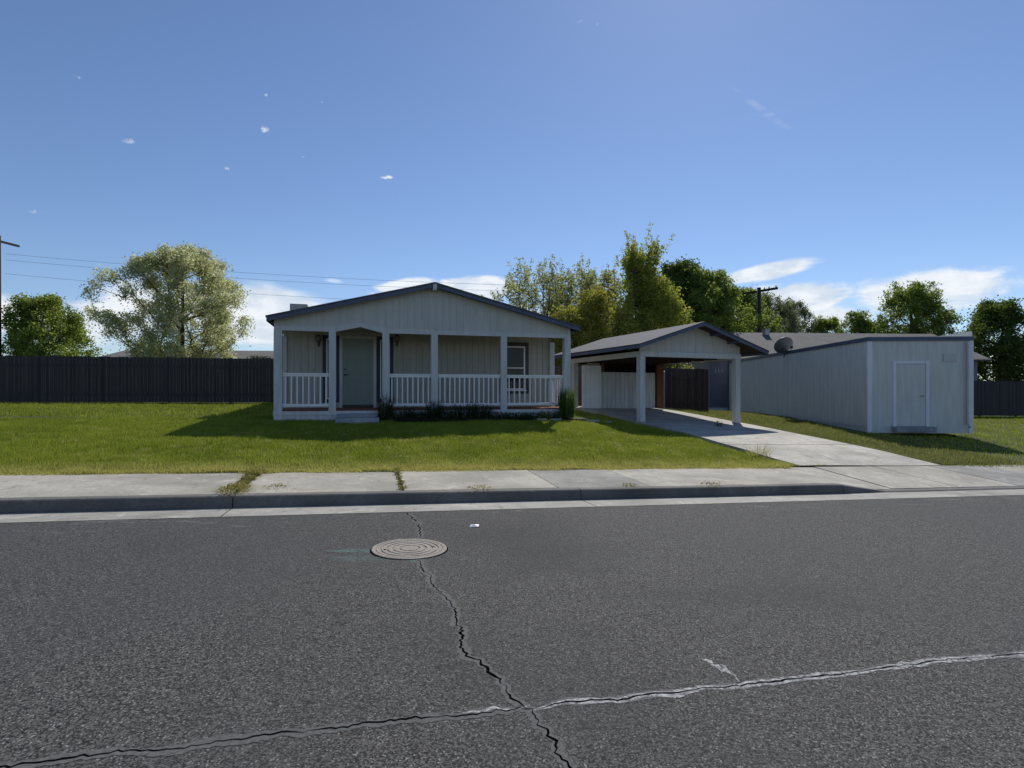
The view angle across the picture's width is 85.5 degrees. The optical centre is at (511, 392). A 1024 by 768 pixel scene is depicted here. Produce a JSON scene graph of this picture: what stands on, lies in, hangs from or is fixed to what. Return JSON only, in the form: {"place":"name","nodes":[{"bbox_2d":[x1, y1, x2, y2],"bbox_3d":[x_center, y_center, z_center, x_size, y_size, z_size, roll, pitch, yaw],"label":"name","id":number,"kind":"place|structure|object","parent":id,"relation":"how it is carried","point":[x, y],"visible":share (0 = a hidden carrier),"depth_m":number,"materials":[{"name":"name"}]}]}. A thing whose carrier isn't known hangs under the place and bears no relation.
{"place":"outdoors","nodes":[
{"label":"outdoors","id":0,"kind":"place"},
{"bbox_2d":[247,355,273,358],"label":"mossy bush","id":1,"kind":"object","parent":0,"point":[254,357],"visible":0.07,"depth_m":26.81,"materials":[{"name":"green plant"}]},
{"bbox_2d":[0,495,1023,767],"bbox_3d":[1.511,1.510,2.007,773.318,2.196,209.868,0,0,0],"label":"asphalt road","id":2,"kind":"structure","parent":0,"point":[876,633],"depth_m":3.25,"materials":[{"name":"grey asphalt"}]},
{"bbox_2d":[370,539,447,559],"bbox_3d":[-0.956,1.466,5.171,0.714,0.032,0.714,1,-1,0],"label":"manhole cover","id":3,"kind":"object","parent":2,"relation":"on","point":[406,549],"visible":0.96,"depth_m":5.12,"materials":[{"name":"grey metal"}]},
{"bbox_2d":[11,495,1007,522],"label":"curb","id":4,"kind":"structure","parent":2,"relation":"on","point":[463,510],"depth_m":7.26,"materials":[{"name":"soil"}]},
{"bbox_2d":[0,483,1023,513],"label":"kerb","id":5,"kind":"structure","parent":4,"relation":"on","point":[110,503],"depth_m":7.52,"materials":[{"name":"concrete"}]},
{"bbox_2d":[0,489,1023,522],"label":"gutter","id":6,"kind":"object","parent":4,"relation":"on","point":[108,515],"visible":1,"depth_m":7.34,"materials":[{"name":"concrete"}]},
{"bbox_2d":[0,465,1023,497],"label":"pavement","id":7,"kind":"structure","parent":0,"point":[872,477],"depth_m":8.81,"materials":[{"name":"concrete"}]},
{"bbox_2d":[205,482,259,494],"bbox_3d":[-3.634,1.252,7.241,0.897,0.109,0.800,0,0,19],"label":"weed tuft","id":8,"kind":"object","parent":7,"relation":"on","point":[231,491],"visible":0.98,"depth_m":7.18,"materials":[{"name":"green plant"}]},
{"bbox_2d":[220,482,258,488],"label":"weed tuft","id":9,"kind":"object","parent":7,"relation":"on","point":[241,483],"visible":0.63,"depth_m":7.47,"materials":[{"name":"green plant"}]},
{"bbox_2d":[236,480,252,484],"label":"weed tuft","id":10,"kind":"object","parent":7,"relation":"on","point":[245,481],"visible":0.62,"depth_m":7.74,"materials":[{"name":"green plant"}]},
{"bbox_2d":[237,475,262,480],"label":"weed tuft","id":11,"kind":"object","parent":7,"relation":"on","point":[249,477],"visible":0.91,"depth_m":8.07,"materials":[{"name":"green plant"}]},
{"bbox_2d":[240,470,269,475],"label":"weed tuft","id":12,"kind":"object","parent":7,"relation":"on","point":[257,473],"visible":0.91,"depth_m":8.45,"materials":[{"name":"green plant"}]},
{"bbox_2d":[240,466,274,472],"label":"weed tuft","id":13,"kind":"object","parent":7,"relation":"on","point":[263,469],"visible":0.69,"depth_m":8.70,"materials":[{"name":"green plant"}]},
{"bbox_2d":[262,483,294,490],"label":"weed tuft","id":14,"kind":"object","parent":7,"relation":"on","point":[277,486],"visible":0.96,"depth_m":7.60,"materials":[{"name":"green plant"}]},
{"bbox_2d":[396,485,408,489],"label":"weed tuft","id":15,"kind":"object","parent":7,"relation":"on","point":[403,487],"visible":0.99,"depth_m":7.75,"materials":[{"name":"green plant"}]},
{"bbox_2d":[467,484,495,490],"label":"weed tuft","id":16,"kind":"object","parent":7,"relation":"on","point":[480,487],"visible":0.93,"depth_m":7.97,"materials":[{"name":"green plant"}]},
{"bbox_2d":[618,483,637,486],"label":"weed tuft","id":17,"kind":"object","parent":7,"relation":"on","point":[630,484],"visible":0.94,"depth_m":8.55,"materials":[{"name":"green plant"}]},
{"bbox_2d":[701,481,724,486],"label":"weed tuft","id":18,"kind":"object","parent":7,"relation":"on","point":[709,483],"visible":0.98,"depth_m":8.91,"materials":[{"name":"green plant"}]},
{"bbox_2d":[0,400,1023,471],"bbox_3d":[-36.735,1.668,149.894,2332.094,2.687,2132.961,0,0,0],"label":"ground","id":19,"kind":"structure","parent":0,"point":[949,443],"depth_m":14.88,"materials":[{"name":"green plant"}]},
{"bbox_2d":[0,236,19,355],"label":"utility pole","id":20,"kind":"object","parent":19,"relation":"on","point":[11,244],"visible":0.73,"depth_m":41.01,"materials":[{"name":"brown wood"}]},
{"bbox_2d":[13,274,516,306],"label":"power line","id":21,"kind":"object","parent":20,"relation":"attached to","point":[192,289],"visible":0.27,"depth_m":42.24,"materials":[{"name":"metal"}]},
{"bbox_2d":[12,254,750,287],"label":"power line","id":22,"kind":"object","parent":20,"relation":"attached to","point":[328,277],"visible":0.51,"depth_m":42.97,"materials":[{"name":"metal"}]},
{"bbox_2d":[1,292,107,356],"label":"green tree","id":23,"kind":"object","parent":19,"relation":"on","point":[27,329],"visible":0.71,"depth_m":42.68,"materials":[{"name":"green plant"}]},
{"bbox_2d":[0,356,273,402],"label":"board fence","id":24,"kind":"object","parent":19,"relation":"on","point":[106,379],"visible":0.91,"depth_m":22.57,"materials":[{"name":"grey wood"}]},
{"bbox_2d":[0,400,273,419],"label":"side yard grass","id":25,"kind":"structure","parent":19,"relation":"on","point":[143,409],"depth_m":17.77,"materials":[{"name":"green plant"}]},
{"bbox_2d":[77,240,255,399],"bbox_3d":[-18.289,-4.038,31.789,9.096,8.966,8.589,0,0,0],"label":"blossom tree","id":26,"kind":"object","parent":19,"relation":"on","point":[217,290],"visible":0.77,"depth_m":29.54,"materials":[{"name":"green plant"}]},
{"bbox_2d":[104,350,273,400],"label":"roofed house","id":27,"kind":"structure","parent":19,"relation":"on","point":[243,354],"depth_m":33.84,"materials":[{"name":"paint"}]},
{"bbox_2d":[335,413,378,423],"bbox_3d":[-4.189,0.744,15.013,1.126,0.320,0.690,0,0,-16],"label":"concrete step","id":28,"kind":"object","parent":19,"relation":"on","point":[354,418],"visible":0.73,"depth_m":14.82,"materials":[{"name":"grey concrete"}]},
{"bbox_2d":[373,393,395,419],"bbox_3d":[-3.511,0.368,15.339,0.648,0.775,0.636,0,0,-29],"label":"bed plant","id":29,"kind":"object","parent":19,"relation":"on","point":[383,412],"visible":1,"depth_m":15.24,"materials":[{"name":"green plant"}]},
{"bbox_2d":[0,462,794,475],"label":"lawn edge grass","id":30,"kind":"structure","parent":19,"relation":"on","point":[82,471],"depth_m":9.19,"materials":[{"name":"green plant"}]},
{"bbox_2d":[0,415,824,473],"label":"lawn grass","id":31,"kind":"structure","parent":19,"relation":"on","point":[108,435],"depth_m":11.59,"materials":[{"name":"green plant"}]},
{"bbox_2d":[265,282,580,420],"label":"manufactured house","id":32,"kind":"structure","parent":19,"relation":"on","point":[417,346],"depth_m":16.73,"materials":[{"name":"paint"}]},
{"bbox_2d":[323,335,339,401],"bbox_3d":[-5.543,-0.720,17.006,0.491,2.060,0.045,0,0,-15],"label":"sidelight window","id":33,"kind":"structure","parent":32,"relation":"in","point":[325,337],"depth_m":16.97,"materials":[{"name":"glass"}]},
{"bbox_2d":[343,339,372,404],"bbox_3d":[-4.776,-0.630,17.195,0.911,2.030,0.089,0,0,-15],"label":"door","id":34,"kind":"structure","parent":32,"relation":"in","point":[357,353],"depth_m":17.20,"materials":[{"name":"green paint"}]},
{"bbox_2d":[377,336,392,401],"bbox_3d":[-3.996,-0.720,17.435,0.505,2.060,0.045,0,0,-16],"label":"sidelight window","id":35,"kind":"structure","parent":32,"relation":"in","point":[379,339],"depth_m":17.40,"materials":[{"name":"glass"}]},
{"bbox_2d":[507,342,528,393],"bbox_3d":[0.071,-0.815,18.563,1.018,1.718,0.045,0,0,-16],"label":"window","id":36,"kind":"structure","parent":32,"relation":"in","point":[517,352],"depth_m":18.60,"materials":[{"name":"grey glass"}]},
{"bbox_2d":[395,417,585,419],"bbox_3d":[-0.490,0.766,16.085,5.700,0.091,0.660,0,0,-16],"label":"planting bed","id":37,"kind":"object","parent":19,"relation":"on","point":[495,418],"visible":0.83,"depth_m":15.97,"materials":[{"name":"soil"}]},
{"bbox_2d":[389,405,416,419],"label":"bed plant","id":38,"kind":"object","parent":37,"relation":"on","point":[398,417],"visible":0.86,"depth_m":15.35,"materials":[{"name":"green plant"}]},
{"bbox_2d":[403,406,430,419],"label":"bed plant","id":39,"kind":"object","parent":37,"relation":"on","point":[417,417],"visible":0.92,"depth_m":15.43,"materials":[{"name":"green plant"}]},
{"bbox_2d":[424,400,444,418],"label":"bed plant","id":40,"kind":"object","parent":37,"relation":"on","point":[433,415],"visible":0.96,"depth_m":15.62,"materials":[{"name":"green plant"}]},
{"bbox_2d":[434,405,466,418],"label":"bed plant","id":41,"kind":"object","parent":37,"relation":"on","point":[449,415],"visible":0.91,"depth_m":15.68,"materials":[{"name":"green plant"}]},
{"bbox_2d":[451,400,481,418],"bbox_3d":[-1.318,0.484,15.938,1.081,0.524,1.123,0,0,27],"label":"bed plant","id":42,"kind":"object","parent":37,"relation":"on","point":[468,413],"visible":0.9,"depth_m":15.82,"materials":[{"name":"green plant"}]},
{"bbox_2d":[466,401,495,417],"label":"bed plant","id":43,"kind":"object","parent":37,"relation":"on","point":[485,413],"visible":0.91,"depth_m":15.98,"materials":[{"name":"green plant"}]},
{"bbox_2d":[488,411,515,418],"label":"bed plant","id":44,"kind":"object","parent":37,"relation":"on","point":[498,415],"visible":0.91,"depth_m":15.92,"materials":[{"name":"green plant"}]},
{"bbox_2d":[500,412,534,418],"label":"bed plant","id":45,"kind":"object","parent":37,"relation":"on","point":[518,416],"visible":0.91,"depth_m":15.98,"materials":[{"name":"green plant"}]},
{"bbox_2d":[518,412,547,418],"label":"bed plant","id":46,"kind":"object","parent":37,"relation":"on","point":[538,416],"visible":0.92,"depth_m":16.16,"materials":[{"name":"green plant"}]},
{"bbox_2d":[537,410,561,417],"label":"bed plant","id":47,"kind":"object","parent":37,"relation":"on","point":[553,415],"visible":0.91,"depth_m":16.27,"materials":[{"name":"green plant"}]},
{"bbox_2d":[555,386,577,417],"bbox_3d":[1.652,0.271,16.719,0.658,0.998,0.648,0,0,-41],"label":"corner shrub","id":48,"kind":"object","parent":37,"relation":"on","point":[567,404],"visible":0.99,"depth_m":16.60,"materials":[{"name":"green plant"}]},
{"bbox_2d":[481,254,592,348],"bbox_3d":[1.546,-4.003,35.009,7.102,9.374,7.062,0,0,0],"label":"budding tree","id":49,"kind":"object","parent":19,"relation":"on","point":[518,290],"visible":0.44,"depth_m":34.09,"materials":[{"name":"green plant"}]},
{"bbox_2d":[548,366,581,404],"bbox_3d":[3.801,-0.188,25.967,6.500,2.164,0.155,0,0,-2],"label":"board fence","id":50,"kind":"object","parent":19,"relation":"on","point":[558,370],"visible":0.09,"depth_m":25.87,"materials":[{"name":"white wood"}]},
{"bbox_2d":[548,301,600,365],"bbox_3d":[3.140,-2.024,30.211,4.550,5.674,4.191,0,0,0],"label":"golden bush","id":51,"kind":"object","parent":19,"relation":"on","point":[571,315],"visible":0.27,"depth_m":29.43,"materials":[{"name":"green plant"}]},
{"bbox_2d":[537,418,611,423],"bbox_3d":[1.855,0.865,16.331,2.350,0.212,0.040,0,0,-16],"label":"bed edging","id":52,"kind":"object","parent":19,"relation":"on","point":[592,421],"visible":0.55,"depth_m":16.20,"materials":[{"name":"concrete"}]},
{"bbox_2d":[541,253,626,349],"bbox_3d":[4.103,-4.051,36.188,6.297,9.685,6.206,0,0,-24],"label":"budding tree","id":53,"kind":"object","parent":19,"relation":"on","point":[582,281],"visible":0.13,"depth_m":34.79,"materials":[{"name":"green plant"}]},
{"bbox_2d":[553,406,628,421],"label":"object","id":54,"kind":"structure","parent":19,"relation":"on","point":[581,412],"depth_m":19.04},
{"bbox_2d":[561,283,622,365],"bbox_3d":[4.569,-2.647,30.952,4.591,6.772,4.734,0,0,0],"label":"golden bush","id":55,"kind":"object","parent":19,"relation":"on","point":[596,306],"visible":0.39,"depth_m":30.35,"materials":[{"name":"green plant"}]},
{"bbox_2d":[577,268,626,316],"bbox_3d":[6.249,-3.775,37.082,4.280,9.264,4.930,0,0,-40],"label":"budding tree","id":56,"kind":"object","parent":19,"relation":"on","point":[616,288],"visible":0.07,"depth_m":36.29,"materials":[{"name":"green plant"}]},
{"bbox_2d":[598,303,654,339],"bbox_3d":[6.369,-2.097,30.996,4.233,5.805,4.152,0,0,0],"label":"golden bush","id":57,"kind":"object","parent":19,"relation":"on","point":[625,320],"visible":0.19,"depth_m":30.23,"materials":[{"name":"green plant"}]},
{"bbox_2d":[597,222,691,331],"bbox_3d":[7.488,-4.582,33.103,5.862,10.976,5.169,0,0,0],"label":"tall tree","id":58,"kind":"object","parent":19,"relation":"on","point":[637,268],"visible":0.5,"depth_m":32.30,"materials":[{"name":"green plant"}]},
{"bbox_2d":[664,371,664,407],"bbox_3d":[7.005,-0.063,25.500,0.080,1.840,0.080,0,0,0],"label":"pipe post","id":59,"kind":"object","parent":19,"relation":"on","point":[664,389],"visible":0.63,"depth_m":25.47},
{"bbox_2d":[631,272,697,368],"bbox_3d":[8.727,-3.051,32.140,4.608,7.953,4.806,0,0,0],"label":"golden bush","id":60,"kind":"object","parent":19,"relation":"on","point":[668,299],"visible":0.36,"depth_m":31.27,"materials":[{"name":"green plant"}]},
{"bbox_2d":[664,367,695,409],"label":"wooden gate","id":61,"kind":"structure","parent":19,"relation":"on","point":[680,388],"depth_m":26.05,"materials":[{"name":"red wood"}]},
{"bbox_2d":[652,254,741,329],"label":"dark tree","id":62,"kind":"object","parent":19,"relation":"on","point":[678,273],"visible":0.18,"depth_m":42.54,"materials":[{"name":"green plant"}]},
{"bbox_2d":[696,368,708,409],"bbox_3d":[8.981,-0.032,26.163,0.567,2.180,0.154,0,0,-11],"label":"board fence","id":63,"kind":"object","parent":19,"relation":"on","point":[702,388],"visible":0.86,"depth_m":26.10,"materials":[{"name":"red wood"}]},
{"bbox_2d":[679,267,768,332],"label":"green tree","id":64,"kind":"object","parent":19,"relation":"on","point":[715,286],"visible":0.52,"depth_m":40.65,"materials":[{"name":"green plant"}]},
{"bbox_2d":[743,443,773,455],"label":"grass tuft","id":65,"kind":"object","parent":19,"relation":"on","point":[751,451],"visible":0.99,"depth_m":12.25,"materials":[{"name":"green plant"}]},
{"bbox_2d":[731,284,787,332],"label":"green tree","id":66,"kind":"object","parent":19,"relation":"on","point":[752,301],"visible":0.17,"depth_m":46.83,"materials":[{"name":"green plant"}]},
{"bbox_2d":[742,286,777,332],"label":"utility pole","id":67,"kind":"object","parent":19,"relation":"on","point":[758,291],"visible":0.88,"depth_m":42.27,"materials":[{"name":"brown wood"}]},
{"bbox_2d":[12,260,756,293],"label":"power line","id":68,"kind":"object","parent":67,"relation":"attached to","point":[287,281],"visible":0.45,"depth_m":42.78,"materials":[{"name":"metal"}]},
{"bbox_2d":[744,291,804,332],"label":"grey tree","id":69,"kind":"object","parent":19,"relation":"on","point":[785,309],"visible":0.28,"depth_m":50.98,"materials":[{"name":"green plant"}]},
{"bbox_2d":[556,405,1023,466],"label":"rough strip grass","id":70,"kind":"structure","parent":19,"relation":"on","point":[790,424],"depth_m":15.84,"materials":[{"name":"green plant"}]},
{"bbox_2d":[768,299,823,332],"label":"grey tree","id":71,"kind":"object","parent":19,"relation":"on","point":[804,311],"visible":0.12,"depth_m":54.87,"materials":[{"name":"green plant"}]},
{"bbox_2d":[809,314,844,332],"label":"green tree","id":72,"kind":"object","parent":19,"relation":"on","point":[826,325],"visible":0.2,"depth_m":54.37,"materials":[{"name":"green plant"}]},
{"bbox_2d":[669,329,991,410],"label":"neighbour house","id":73,"kind":"structure","parent":19,"relation":"on","point":[766,339],"depth_m":35.23,"materials":[{"name":"grey paint"}]},
{"bbox_2d":[727,331,974,433],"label":"white outbuilding","id":74,"kind":"structure","parent":19,"relation":"on","point":[897,384],"depth_m":17.97,"materials":[{"name":"metal"}]},
{"bbox_2d":[774,337,792,356],"bbox_3d":[11.734,-1.955,23.956,0.745,0.870,0.855,0,0,26],"label":"satellite dish","id":75,"kind":"object","parent":74,"relation":"on","point":[782,344],"visible":1,"depth_m":23.98,"materials":[{"name":"black metal"}]},
{"bbox_2d":[896,364,925,425],"bbox_3d":[12.869,0.085,17.888,0.900,1.990,0.031,0,0,4],"label":"side door","id":76,"kind":"structure","parent":74,"relation":"in","point":[910,378],"depth_m":17.88,"materials":[{"name":"metal"}]},
{"bbox_2d":[834,309,892,333],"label":"green tree","id":77,"kind":"object","parent":19,"relation":"on","point":[858,321],"visible":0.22,"depth_m":51.55,"materials":[{"name":"green plant"}]},
{"bbox_2d":[865,279,966,335],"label":"green tree","id":78,"kind":"object","parent":19,"relation":"on","point":[919,303],"visible":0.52,"depth_m":48.72,"materials":[{"name":"green plant"}]},
{"bbox_2d":[867,415,1023,461],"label":"neighbour yard grass","id":79,"kind":"structure","parent":19,"relation":"on","point":[988,420],"depth_m":17.84,"materials":[{"name":"green plant"}]},
{"bbox_2d":[960,295,1023,381],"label":"dark tree","id":80,"kind":"object","parent":19,"relation":"on","point":[989,318],"visible":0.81,"depth_m":44.83,"materials":[{"name":"green plant"}]},
{"bbox_2d":[974,380,1023,415],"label":"board fence","id":81,"kind":"object","parent":19,"relation":"on","point":[999,398],"visible":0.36,"depth_m":29.23,"materials":[{"name":"grey wood"}]},
{"bbox_2d":[0,0,1023,380],"label":"sky","id":82,"kind":"structure","parent":0,"point":[829,154],"materials":[{"name":"blue"}]},
{"bbox_2d":[575,406,940,466],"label":"driveway","id":83,"kind":"structure","parent":0,"point":[731,432],"depth_m":14.52,"materials":[{"name":"concrete"}]},
{"bbox_2d":[555,321,768,422],"bbox_3d":[5.149,-0.603,20.697,5.210,3.353,6.200,0,0,-22],"label":"carport","id":84,"kind":"object","parent":83,"relation":"on","point":[624,371],"visible":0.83,"depth_m":19.50,"materials":[{"name":"paint"}]}
]}

